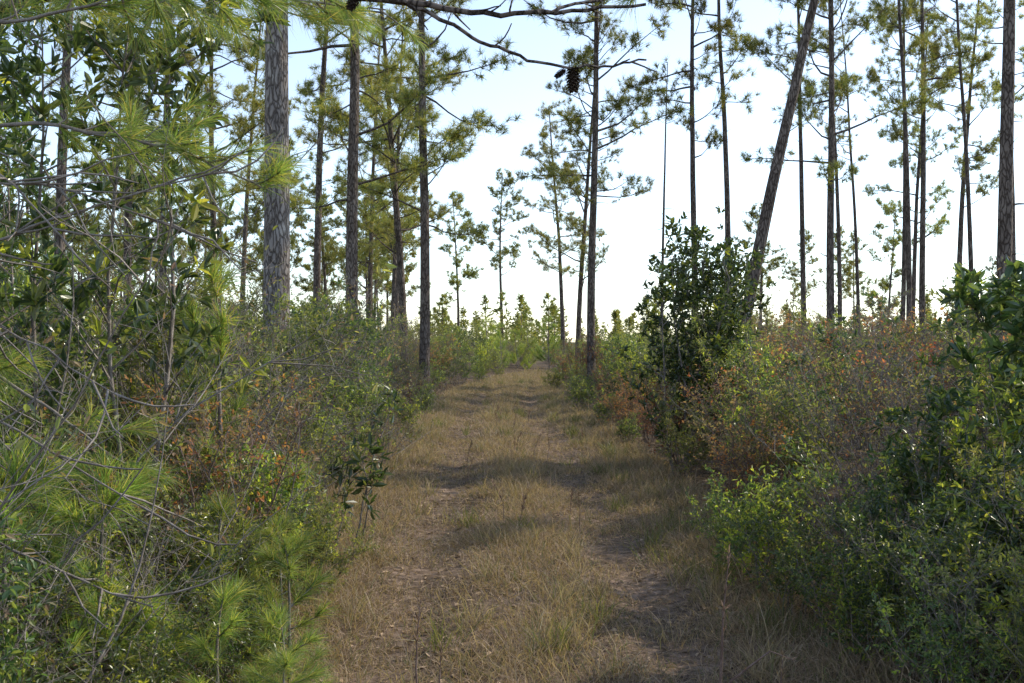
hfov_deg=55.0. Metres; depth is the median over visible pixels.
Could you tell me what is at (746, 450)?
blueberry shrub
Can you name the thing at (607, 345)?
fetterbush shrub
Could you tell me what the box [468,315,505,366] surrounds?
young pine
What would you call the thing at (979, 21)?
pine tree
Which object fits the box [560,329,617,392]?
blueberry shrub
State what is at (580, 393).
gallberry shrub
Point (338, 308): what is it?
bare twig shrub
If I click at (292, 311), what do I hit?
bay shrub
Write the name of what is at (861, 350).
bare twig shrub
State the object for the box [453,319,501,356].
wax myrtle shrub
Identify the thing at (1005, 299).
bay tree
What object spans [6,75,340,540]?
bare sapling
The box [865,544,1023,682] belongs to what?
gallberry shrub
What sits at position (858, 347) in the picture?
bay shrub
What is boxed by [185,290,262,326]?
wax myrtle shrub
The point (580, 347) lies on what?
young pine
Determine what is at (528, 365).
young pine
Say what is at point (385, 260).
pine tree
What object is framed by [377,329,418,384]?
gallberry shrub
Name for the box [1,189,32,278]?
pine tree
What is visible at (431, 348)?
gallberry shrub
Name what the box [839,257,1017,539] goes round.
bare twig shrub
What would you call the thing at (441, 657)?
dry weed stalk
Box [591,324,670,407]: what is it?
gallberry shrub
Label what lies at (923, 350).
bay shrub
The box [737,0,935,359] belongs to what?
pine tree
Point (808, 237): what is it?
pine tree
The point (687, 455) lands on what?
wax myrtle shrub
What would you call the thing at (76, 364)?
bare sapling
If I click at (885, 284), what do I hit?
pine tree
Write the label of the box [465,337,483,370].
bare twig shrub
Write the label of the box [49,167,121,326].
pine tree
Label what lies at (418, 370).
gallberry shrub
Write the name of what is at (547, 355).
bay shrub
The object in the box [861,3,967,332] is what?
pine tree
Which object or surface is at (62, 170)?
pine tree
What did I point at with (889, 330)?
blueberry shrub
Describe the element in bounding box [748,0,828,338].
pine tree
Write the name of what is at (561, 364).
young pine
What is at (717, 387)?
blueberry shrub
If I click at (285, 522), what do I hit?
young pine
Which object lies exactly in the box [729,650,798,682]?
dry weed stalk
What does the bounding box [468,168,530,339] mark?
pine tree
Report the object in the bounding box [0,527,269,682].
bare sapling
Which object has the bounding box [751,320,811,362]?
wax myrtle shrub
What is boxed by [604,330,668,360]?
wax myrtle shrub
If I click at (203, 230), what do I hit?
pine tree
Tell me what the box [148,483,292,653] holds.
shrub
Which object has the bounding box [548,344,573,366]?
bare twig shrub
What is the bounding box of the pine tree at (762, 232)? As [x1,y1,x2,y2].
[738,0,833,357]
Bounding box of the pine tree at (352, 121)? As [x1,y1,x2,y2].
[182,0,468,406]
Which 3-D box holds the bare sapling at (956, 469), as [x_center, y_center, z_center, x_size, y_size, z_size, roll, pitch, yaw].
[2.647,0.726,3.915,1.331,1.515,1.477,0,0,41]
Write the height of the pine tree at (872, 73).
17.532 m
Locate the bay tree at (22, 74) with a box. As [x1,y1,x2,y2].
[0,6,97,326]
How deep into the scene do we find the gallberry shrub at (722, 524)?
6.33 m
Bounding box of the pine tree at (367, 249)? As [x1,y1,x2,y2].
[321,13,430,319]
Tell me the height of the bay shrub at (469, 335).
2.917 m
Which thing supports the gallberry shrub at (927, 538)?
on the ground at (542, 364)
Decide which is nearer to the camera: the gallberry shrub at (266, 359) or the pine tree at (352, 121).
the gallberry shrub at (266, 359)
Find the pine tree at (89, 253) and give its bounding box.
[65,205,102,280]
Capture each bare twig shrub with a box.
[13,240,237,480]
[19,285,393,575]
[57,313,153,452]
[87,286,186,442]
[103,233,364,494]
[117,288,242,388]
[136,487,282,620]
[139,247,262,340]
[211,294,432,508]
[238,328,368,461]
[246,336,376,430]
[292,270,420,427]
[311,282,402,400]
[352,366,428,460]
[365,300,440,388]
[376,314,447,384]
[388,337,430,390]
[397,363,458,411]
[433,338,467,387]
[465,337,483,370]
[482,344,512,371]
[504,340,518,366]
[509,341,534,368]
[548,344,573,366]
[571,336,612,375]
[577,334,609,356]
[581,360,612,396]
[632,325,686,413]
[703,376,766,483]
[734,298,809,388]
[734,463,834,581]
[751,301,810,350]
[766,296,984,539]
[780,297,989,514]
[791,433,941,610]
[797,299,823,343]
[800,278,932,424]
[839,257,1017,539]
[844,322,886,368]
[912,281,1021,395]
[926,256,1019,386]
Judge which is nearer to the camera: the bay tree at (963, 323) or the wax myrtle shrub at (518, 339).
the bay tree at (963, 323)
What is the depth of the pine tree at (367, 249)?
44.59 m
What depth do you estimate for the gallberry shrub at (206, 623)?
3.97 m
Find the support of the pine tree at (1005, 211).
on the ground at (542, 364)
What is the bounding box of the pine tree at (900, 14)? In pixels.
[869,0,931,350]
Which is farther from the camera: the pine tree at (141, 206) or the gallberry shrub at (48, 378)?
the pine tree at (141, 206)
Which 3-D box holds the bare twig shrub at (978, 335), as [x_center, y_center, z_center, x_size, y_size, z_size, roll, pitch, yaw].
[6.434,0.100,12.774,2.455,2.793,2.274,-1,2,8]
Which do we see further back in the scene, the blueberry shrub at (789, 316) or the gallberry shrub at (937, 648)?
the blueberry shrub at (789, 316)
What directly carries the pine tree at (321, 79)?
on the ground at (542, 364)
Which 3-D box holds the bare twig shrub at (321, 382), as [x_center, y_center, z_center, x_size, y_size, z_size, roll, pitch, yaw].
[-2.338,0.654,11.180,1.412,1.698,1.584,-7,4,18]
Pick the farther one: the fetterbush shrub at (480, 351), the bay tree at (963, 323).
the fetterbush shrub at (480, 351)
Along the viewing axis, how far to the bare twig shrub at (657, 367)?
18.18 m
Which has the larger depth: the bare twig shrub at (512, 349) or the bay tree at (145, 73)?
the bare twig shrub at (512, 349)
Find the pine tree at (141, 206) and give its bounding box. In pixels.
[113,164,174,280]
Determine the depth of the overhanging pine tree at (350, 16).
4.10 m
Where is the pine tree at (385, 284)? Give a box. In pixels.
[358,239,391,316]
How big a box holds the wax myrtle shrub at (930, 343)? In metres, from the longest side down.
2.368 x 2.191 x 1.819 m
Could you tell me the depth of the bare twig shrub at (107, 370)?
11.43 m
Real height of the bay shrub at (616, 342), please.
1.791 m
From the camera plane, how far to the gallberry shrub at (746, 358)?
10.46 m
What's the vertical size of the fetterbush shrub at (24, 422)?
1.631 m
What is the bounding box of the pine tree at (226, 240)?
[188,168,253,307]
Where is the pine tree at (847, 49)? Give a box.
[818,0,872,332]
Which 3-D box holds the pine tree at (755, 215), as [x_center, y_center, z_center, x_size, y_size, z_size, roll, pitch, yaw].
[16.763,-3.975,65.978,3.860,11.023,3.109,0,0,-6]
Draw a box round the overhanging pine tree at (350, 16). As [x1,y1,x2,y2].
[0,0,683,638]
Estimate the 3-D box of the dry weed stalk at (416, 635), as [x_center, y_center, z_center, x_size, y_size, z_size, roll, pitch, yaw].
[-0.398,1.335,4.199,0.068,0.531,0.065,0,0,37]
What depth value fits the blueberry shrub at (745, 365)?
14.91 m
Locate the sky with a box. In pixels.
[0,0,1023,341]
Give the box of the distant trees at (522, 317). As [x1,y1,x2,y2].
[100,284,990,360]
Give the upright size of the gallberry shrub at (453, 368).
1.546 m
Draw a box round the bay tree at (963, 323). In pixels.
[943,307,1009,371]
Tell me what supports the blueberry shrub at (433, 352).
on the ground at (542, 364)
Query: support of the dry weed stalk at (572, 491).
on the dirt path
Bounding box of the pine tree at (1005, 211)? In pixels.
[995,0,1023,360]
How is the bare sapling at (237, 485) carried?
on the ground at (542, 364)
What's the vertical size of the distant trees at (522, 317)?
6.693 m
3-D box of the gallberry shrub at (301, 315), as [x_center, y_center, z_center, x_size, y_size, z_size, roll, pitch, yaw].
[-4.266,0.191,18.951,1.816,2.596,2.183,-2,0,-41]
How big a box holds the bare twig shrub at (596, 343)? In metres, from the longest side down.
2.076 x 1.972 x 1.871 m
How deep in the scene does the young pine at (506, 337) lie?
71.79 m
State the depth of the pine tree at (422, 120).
25.92 m
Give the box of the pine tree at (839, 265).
[783,0,871,348]
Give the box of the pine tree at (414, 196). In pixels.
[361,127,441,333]
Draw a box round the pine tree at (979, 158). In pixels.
[912,0,1001,336]
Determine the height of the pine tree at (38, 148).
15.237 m
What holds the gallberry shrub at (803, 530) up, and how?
on the ground at (542, 364)
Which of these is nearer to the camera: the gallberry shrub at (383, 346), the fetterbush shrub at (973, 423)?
the fetterbush shrub at (973, 423)
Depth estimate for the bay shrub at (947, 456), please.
5.15 m
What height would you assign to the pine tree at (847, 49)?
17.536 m
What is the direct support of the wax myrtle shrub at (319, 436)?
on the ground at (542, 364)
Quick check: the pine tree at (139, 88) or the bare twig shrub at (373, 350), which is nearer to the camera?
the bare twig shrub at (373, 350)
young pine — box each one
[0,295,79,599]
[0,423,114,682]
[1,439,208,682]
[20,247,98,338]
[105,248,323,543]
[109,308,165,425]
[145,570,282,682]
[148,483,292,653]
[224,525,345,681]
[231,642,340,682]
[234,594,340,682]
[236,507,325,645]
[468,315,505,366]
[489,321,512,367]
[502,328,512,347]
[505,329,527,368]
[517,321,542,364]
[523,354,532,369]
[528,315,566,368]
[555,352,570,373]
[569,340,585,368]
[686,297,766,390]
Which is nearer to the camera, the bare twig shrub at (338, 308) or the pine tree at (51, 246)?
the bare twig shrub at (338, 308)
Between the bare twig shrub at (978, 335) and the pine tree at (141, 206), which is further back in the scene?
the pine tree at (141, 206)
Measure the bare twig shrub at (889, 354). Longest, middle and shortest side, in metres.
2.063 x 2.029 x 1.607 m
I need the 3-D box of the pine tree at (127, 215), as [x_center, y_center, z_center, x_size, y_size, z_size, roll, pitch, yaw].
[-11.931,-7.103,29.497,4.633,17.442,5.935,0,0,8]
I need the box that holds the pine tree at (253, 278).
[240,234,263,308]
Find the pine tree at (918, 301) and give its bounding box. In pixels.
[915,284,930,332]
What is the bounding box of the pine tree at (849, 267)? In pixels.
[822,225,862,299]
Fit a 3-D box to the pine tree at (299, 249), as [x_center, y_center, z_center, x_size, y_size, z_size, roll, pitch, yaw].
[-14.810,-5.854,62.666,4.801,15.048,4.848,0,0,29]
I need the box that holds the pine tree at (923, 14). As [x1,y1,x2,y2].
[864,0,995,348]
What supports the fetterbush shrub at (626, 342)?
on the ground at (542, 364)
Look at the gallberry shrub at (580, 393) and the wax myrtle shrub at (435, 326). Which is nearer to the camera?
the gallberry shrub at (580, 393)
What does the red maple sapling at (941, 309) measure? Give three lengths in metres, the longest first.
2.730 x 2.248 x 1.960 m
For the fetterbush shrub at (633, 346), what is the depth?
27.14 m
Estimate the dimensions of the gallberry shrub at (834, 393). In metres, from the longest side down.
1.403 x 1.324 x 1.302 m
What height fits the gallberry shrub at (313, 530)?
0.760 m
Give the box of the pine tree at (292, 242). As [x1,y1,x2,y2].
[234,153,314,260]
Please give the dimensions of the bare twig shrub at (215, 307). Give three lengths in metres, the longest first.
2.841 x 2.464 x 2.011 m
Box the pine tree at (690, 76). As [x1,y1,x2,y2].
[620,0,745,329]
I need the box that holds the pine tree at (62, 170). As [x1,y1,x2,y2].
[54,3,73,288]
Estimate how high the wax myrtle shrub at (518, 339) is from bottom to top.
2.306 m
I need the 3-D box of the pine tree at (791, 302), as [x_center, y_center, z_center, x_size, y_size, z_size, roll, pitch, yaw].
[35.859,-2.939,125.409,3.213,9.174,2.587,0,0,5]
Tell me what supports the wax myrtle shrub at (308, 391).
on the ground at (542, 364)
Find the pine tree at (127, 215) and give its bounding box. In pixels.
[31,0,201,317]
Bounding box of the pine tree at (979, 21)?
[952,0,1023,281]
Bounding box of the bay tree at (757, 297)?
[648,227,776,458]
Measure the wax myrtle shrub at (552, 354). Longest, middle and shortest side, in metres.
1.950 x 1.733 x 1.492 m
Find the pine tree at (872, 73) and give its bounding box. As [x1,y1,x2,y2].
[863,0,941,322]
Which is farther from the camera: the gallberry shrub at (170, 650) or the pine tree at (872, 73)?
the pine tree at (872, 73)
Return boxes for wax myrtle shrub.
[0,426,80,584]
[5,272,357,555]
[62,262,224,378]
[142,287,331,455]
[143,277,325,413]
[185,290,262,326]
[211,281,360,432]
[222,314,343,456]
[269,388,377,506]
[281,481,379,596]
[382,322,419,357]
[395,315,448,371]
[409,320,441,360]
[413,324,476,385]
[430,314,459,343]
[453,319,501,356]
[470,353,501,376]
[486,347,504,371]
[491,363,509,374]
[502,338,523,364]
[513,333,534,360]
[548,340,581,365]
[601,341,655,404]
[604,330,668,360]
[610,331,661,366]
[640,331,686,407]
[649,378,712,449]
[655,380,745,479]
[685,294,855,463]
[718,378,848,522]
[742,353,855,415]
[751,311,795,355]
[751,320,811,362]
[885,314,1018,477]
[900,324,960,380]
[910,426,1003,517]
[923,262,1018,454]
[927,537,1023,682]
[951,402,1023,578]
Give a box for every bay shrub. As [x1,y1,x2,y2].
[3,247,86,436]
[10,295,230,507]
[227,280,302,369]
[290,316,381,412]
[293,276,385,403]
[464,321,486,358]
[542,347,558,362]
[611,334,667,370]
[760,319,840,362]
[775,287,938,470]
[837,313,914,405]
[849,444,963,657]
[857,297,1023,587]
[858,402,1023,671]
[879,316,956,371]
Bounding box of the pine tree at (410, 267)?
[373,202,432,336]
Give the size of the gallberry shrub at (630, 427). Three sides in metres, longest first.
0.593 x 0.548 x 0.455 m
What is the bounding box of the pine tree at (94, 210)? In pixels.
[65,185,106,279]
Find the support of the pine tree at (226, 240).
on the ground at (542, 364)
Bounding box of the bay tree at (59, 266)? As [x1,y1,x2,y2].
[0,256,129,414]
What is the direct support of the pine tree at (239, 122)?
on the ground at (542, 364)
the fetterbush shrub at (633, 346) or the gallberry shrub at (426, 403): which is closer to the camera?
the gallberry shrub at (426, 403)
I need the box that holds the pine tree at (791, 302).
[781,285,800,321]
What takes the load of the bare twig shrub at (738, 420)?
on the ground at (542, 364)
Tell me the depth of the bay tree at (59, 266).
4.91 m
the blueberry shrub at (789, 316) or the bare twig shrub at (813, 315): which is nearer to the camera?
the blueberry shrub at (789, 316)
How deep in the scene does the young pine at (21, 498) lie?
3.55 m
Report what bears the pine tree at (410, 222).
on the ground at (542, 364)
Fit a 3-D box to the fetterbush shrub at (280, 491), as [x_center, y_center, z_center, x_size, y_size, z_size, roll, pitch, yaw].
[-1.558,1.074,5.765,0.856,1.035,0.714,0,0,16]
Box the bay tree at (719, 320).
[616,205,768,467]
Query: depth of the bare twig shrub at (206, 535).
5.14 m
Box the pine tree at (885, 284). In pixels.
[860,203,916,318]
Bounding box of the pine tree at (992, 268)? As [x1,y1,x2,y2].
[982,255,996,293]
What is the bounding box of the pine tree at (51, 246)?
[39,191,79,275]
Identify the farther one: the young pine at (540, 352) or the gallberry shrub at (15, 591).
the young pine at (540, 352)
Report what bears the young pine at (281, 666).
on the dirt path
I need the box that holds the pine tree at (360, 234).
[323,179,383,274]
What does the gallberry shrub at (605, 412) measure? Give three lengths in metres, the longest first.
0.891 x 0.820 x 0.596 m
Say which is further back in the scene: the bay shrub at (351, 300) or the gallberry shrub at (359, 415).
the bay shrub at (351, 300)
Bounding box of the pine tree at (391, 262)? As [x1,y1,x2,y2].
[378,204,410,323]
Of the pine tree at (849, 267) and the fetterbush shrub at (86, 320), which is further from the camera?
the pine tree at (849, 267)
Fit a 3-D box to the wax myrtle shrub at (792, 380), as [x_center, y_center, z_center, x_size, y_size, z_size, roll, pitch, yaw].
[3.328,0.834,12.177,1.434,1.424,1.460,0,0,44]
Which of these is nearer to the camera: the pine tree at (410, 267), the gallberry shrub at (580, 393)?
the gallberry shrub at (580, 393)
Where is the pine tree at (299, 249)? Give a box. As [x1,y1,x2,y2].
[248,134,326,296]
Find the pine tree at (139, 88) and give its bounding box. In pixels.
[53,0,222,299]
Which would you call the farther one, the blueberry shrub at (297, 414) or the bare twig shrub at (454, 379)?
the bare twig shrub at (454, 379)
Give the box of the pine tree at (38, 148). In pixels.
[0,105,71,259]
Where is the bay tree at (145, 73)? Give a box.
[14,0,290,636]
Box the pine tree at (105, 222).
[99,218,122,280]
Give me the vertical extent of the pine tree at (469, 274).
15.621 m
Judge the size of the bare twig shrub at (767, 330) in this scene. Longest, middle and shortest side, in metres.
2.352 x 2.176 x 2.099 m
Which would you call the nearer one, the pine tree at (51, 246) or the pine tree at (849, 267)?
the pine tree at (849, 267)
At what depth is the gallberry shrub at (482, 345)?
53.36 m
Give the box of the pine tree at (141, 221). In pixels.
[132,161,183,292]
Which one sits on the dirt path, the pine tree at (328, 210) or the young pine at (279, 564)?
the young pine at (279, 564)
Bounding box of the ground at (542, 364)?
[10,342,1023,682]
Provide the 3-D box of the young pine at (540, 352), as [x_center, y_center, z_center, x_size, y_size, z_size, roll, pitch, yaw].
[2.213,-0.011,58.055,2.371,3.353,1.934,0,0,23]
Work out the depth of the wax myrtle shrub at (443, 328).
67.43 m
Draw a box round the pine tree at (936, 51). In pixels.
[919,0,986,282]
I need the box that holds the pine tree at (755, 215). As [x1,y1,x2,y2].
[736,202,791,324]
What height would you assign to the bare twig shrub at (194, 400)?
2.081 m
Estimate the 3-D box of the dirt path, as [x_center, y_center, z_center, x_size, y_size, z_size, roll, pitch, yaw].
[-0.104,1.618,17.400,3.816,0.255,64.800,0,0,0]
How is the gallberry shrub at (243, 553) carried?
on the ground at (542, 364)
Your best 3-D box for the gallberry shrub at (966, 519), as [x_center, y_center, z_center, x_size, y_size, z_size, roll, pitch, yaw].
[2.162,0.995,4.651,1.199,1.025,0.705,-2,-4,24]
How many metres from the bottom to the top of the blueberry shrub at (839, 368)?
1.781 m
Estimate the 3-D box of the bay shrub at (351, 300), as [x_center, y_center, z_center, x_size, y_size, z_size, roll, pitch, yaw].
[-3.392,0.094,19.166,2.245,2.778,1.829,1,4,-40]
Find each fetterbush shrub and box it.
[0,348,116,639]
[1,228,120,402]
[31,617,180,682]
[167,564,287,682]
[170,438,314,584]
[247,304,328,350]
[280,473,350,562]
[288,400,379,486]
[304,294,379,358]
[471,340,501,372]
[540,369,565,386]
[585,334,625,380]
[605,337,664,375]
[608,333,641,354]
[609,351,666,413]
[702,458,841,593]
[811,543,914,670]
[928,359,1023,634]
[933,503,1023,680]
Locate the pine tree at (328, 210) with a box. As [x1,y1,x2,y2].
[291,149,363,307]
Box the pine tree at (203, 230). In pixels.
[179,159,234,316]
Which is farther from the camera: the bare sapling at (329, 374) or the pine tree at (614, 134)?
the pine tree at (614, 134)
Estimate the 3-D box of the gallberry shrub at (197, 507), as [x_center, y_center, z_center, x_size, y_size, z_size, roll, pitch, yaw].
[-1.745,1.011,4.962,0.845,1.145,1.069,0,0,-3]
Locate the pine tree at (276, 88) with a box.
[257,0,321,449]
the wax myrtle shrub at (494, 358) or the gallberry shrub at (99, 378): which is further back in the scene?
the wax myrtle shrub at (494, 358)
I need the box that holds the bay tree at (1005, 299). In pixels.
[934,256,1023,451]
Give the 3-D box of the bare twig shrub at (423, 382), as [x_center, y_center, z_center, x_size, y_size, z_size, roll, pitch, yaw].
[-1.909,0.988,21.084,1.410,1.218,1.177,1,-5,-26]
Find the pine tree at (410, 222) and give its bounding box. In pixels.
[336,6,432,380]
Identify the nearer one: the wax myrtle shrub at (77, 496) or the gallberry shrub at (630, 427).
the wax myrtle shrub at (77, 496)
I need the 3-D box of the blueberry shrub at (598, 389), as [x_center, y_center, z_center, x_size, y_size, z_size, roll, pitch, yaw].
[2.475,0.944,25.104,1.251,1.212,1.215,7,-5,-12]
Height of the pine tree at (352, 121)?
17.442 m
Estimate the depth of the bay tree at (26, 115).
7.08 m
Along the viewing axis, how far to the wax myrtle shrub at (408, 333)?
53.52 m
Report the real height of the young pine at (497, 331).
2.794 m
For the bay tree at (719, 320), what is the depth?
12.09 m
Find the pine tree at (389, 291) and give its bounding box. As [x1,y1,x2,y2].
[373,240,413,310]
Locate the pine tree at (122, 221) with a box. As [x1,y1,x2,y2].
[97,188,135,306]
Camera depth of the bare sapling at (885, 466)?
6.02 m
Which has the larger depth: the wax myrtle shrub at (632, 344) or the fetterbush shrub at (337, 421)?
the wax myrtle shrub at (632, 344)
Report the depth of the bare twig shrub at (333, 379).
12.61 m
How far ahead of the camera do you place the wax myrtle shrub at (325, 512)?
5.88 m
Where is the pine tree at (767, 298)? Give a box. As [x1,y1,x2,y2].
[754,258,780,321]
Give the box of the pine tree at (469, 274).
[430,190,483,325]
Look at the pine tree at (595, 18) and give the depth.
28.10 m
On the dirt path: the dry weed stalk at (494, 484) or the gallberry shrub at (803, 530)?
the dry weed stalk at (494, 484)
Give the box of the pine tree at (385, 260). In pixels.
[343,201,392,319]
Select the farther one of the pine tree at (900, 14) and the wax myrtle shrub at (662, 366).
the pine tree at (900, 14)
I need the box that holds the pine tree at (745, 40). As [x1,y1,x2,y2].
[660,0,760,290]
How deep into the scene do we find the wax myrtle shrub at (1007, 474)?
4.49 m
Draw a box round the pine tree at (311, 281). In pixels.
[303,245,334,310]
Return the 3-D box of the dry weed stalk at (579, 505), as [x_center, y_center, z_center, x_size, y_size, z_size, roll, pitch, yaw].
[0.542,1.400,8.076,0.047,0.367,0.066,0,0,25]
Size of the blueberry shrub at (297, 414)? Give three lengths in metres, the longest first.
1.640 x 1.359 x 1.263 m
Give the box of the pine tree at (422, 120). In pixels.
[329,0,525,394]
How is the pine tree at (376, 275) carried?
on the ground at (542, 364)
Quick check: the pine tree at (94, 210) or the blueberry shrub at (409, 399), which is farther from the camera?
the pine tree at (94, 210)
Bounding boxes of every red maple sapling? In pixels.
[764,295,923,380]
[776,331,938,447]
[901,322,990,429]
[924,307,1009,367]
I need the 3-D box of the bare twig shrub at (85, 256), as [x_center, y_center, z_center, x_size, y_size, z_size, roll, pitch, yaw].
[-4.433,0.109,10.254,2.529,2.745,2.356,-6,2,9]
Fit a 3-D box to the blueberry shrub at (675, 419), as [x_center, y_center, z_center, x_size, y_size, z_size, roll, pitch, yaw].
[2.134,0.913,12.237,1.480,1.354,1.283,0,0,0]
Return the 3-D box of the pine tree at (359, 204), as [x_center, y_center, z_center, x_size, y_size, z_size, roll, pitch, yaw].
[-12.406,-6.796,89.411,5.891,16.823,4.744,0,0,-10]
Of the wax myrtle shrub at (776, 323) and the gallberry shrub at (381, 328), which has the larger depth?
the wax myrtle shrub at (776, 323)
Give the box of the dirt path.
[235,378,867,682]
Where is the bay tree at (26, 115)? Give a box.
[0,0,81,351]
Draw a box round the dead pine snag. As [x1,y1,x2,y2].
[641,62,677,383]
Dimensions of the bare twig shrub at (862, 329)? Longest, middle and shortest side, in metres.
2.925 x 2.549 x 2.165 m
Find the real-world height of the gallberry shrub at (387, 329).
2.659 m
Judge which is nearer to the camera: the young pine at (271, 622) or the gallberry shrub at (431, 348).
the young pine at (271, 622)
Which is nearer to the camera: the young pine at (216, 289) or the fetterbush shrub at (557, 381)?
the young pine at (216, 289)
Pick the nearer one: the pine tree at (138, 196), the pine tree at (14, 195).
the pine tree at (14, 195)
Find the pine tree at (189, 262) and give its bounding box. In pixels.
[167,236,202,299]
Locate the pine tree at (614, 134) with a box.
[529,5,655,370]
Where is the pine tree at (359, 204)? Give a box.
[345,177,405,325]
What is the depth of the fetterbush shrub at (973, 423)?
5.12 m
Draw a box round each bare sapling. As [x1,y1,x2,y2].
[0,74,240,682]
[0,198,410,682]
[0,201,176,503]
[0,238,403,556]
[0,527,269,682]
[3,254,349,573]
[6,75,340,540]
[17,352,353,678]
[647,331,819,488]
[733,294,958,541]
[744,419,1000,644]
[795,363,980,542]
[835,452,1023,682]
[837,288,1001,446]
[897,280,981,387]
[954,468,1023,650]
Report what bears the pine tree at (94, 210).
on the ground at (542, 364)
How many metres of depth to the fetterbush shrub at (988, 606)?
4.02 m
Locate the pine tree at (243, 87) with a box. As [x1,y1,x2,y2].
[204,5,289,304]
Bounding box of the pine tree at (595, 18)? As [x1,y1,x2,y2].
[507,0,695,394]
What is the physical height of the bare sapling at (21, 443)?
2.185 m
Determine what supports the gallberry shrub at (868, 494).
on the ground at (542, 364)
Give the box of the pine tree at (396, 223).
[292,0,469,380]
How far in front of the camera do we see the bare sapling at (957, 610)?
3.72 m
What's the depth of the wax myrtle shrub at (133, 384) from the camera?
6.54 m
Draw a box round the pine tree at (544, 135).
[519,98,607,359]
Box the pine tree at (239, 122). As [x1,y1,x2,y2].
[147,0,304,321]
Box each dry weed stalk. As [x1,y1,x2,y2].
[412,594,427,682]
[435,635,446,682]
[491,478,503,519]
[520,493,526,519]
[570,487,574,512]
[575,491,580,530]
[719,545,731,682]
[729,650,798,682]
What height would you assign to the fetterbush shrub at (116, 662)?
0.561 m
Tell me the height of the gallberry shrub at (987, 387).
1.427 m
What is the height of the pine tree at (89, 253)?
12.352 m
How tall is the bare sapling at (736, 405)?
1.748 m
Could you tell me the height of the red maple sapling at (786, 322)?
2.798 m
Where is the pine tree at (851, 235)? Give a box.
[834,229,870,315]
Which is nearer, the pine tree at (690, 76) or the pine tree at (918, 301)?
the pine tree at (690, 76)
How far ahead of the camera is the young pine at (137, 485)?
3.78 m
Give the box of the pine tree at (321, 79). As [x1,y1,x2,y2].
[294,0,386,307]
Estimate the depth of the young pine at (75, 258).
20.81 m
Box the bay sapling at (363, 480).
[320,385,406,559]
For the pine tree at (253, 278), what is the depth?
117.42 m
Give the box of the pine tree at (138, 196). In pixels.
[134,195,156,279]
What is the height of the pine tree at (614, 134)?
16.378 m
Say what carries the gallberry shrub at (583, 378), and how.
on the ground at (542, 364)
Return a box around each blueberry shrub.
[41,370,319,620]
[124,370,336,523]
[391,363,442,408]
[409,334,460,384]
[550,349,577,382]
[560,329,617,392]
[589,358,620,399]
[593,357,659,435]
[594,346,641,398]
[615,388,673,442]
[621,362,738,466]
[672,316,854,488]
[676,371,846,520]
[698,334,759,429]
[734,311,832,377]
[736,345,858,463]
[750,348,842,421]
[751,287,854,368]
[751,320,781,343]
[815,322,983,499]
[856,306,1006,432]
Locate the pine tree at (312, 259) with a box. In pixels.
[297,211,345,318]
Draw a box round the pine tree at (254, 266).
[229,162,301,317]
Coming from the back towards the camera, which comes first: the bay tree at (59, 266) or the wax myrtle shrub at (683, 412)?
the wax myrtle shrub at (683, 412)
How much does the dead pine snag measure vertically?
10.198 m
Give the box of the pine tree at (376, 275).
[340,200,388,320]
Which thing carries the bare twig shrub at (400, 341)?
on the ground at (542, 364)
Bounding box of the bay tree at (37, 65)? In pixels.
[0,0,157,604]
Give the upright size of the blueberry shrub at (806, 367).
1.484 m
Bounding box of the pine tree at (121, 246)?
[83,146,158,292]
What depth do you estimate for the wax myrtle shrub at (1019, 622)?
3.56 m
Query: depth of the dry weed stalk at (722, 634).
4.00 m
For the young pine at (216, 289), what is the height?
2.235 m
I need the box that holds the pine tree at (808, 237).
[776,229,823,317]
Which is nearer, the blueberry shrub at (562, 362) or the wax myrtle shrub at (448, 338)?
the wax myrtle shrub at (448, 338)
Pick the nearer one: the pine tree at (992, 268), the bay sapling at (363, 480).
the bay sapling at (363, 480)
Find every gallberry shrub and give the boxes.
[0,245,142,439]
[0,266,163,592]
[0,510,80,682]
[0,532,126,682]
[0,592,127,682]
[10,577,202,682]
[24,491,188,680]
[47,310,285,458]
[79,436,249,651]
[113,444,313,615]
[122,336,236,425]
[131,545,277,682]
[233,293,389,412]
[248,288,334,354]
[252,487,340,600]
[317,333,402,457]
[333,295,409,384]
[341,367,399,437]
[347,344,395,403]
[359,303,396,384]
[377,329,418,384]
[379,380,435,429]
[390,356,428,405]
[410,338,442,366]
[410,380,438,416]
[430,327,469,378]
[430,343,463,388]
[430,355,445,391]
[444,326,470,358]
[452,343,484,383]
[470,358,490,381]
[476,338,492,363]
[552,355,586,388]
[562,358,596,403]
[562,372,598,411]
[582,386,626,425]
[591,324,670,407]
[592,349,652,415]
[612,411,642,442]
[681,464,808,577]
[684,490,751,548]
[718,329,862,510]
[718,336,845,475]
[726,492,839,622]
[760,313,838,369]
[767,481,939,645]
[774,417,965,599]
[791,327,865,396]
[791,347,892,445]
[836,501,1018,682]
[841,458,1023,660]
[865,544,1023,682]
[960,360,1023,550]
[995,471,1023,511]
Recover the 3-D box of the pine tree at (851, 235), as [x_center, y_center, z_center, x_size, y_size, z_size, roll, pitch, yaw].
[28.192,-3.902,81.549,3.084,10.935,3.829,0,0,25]

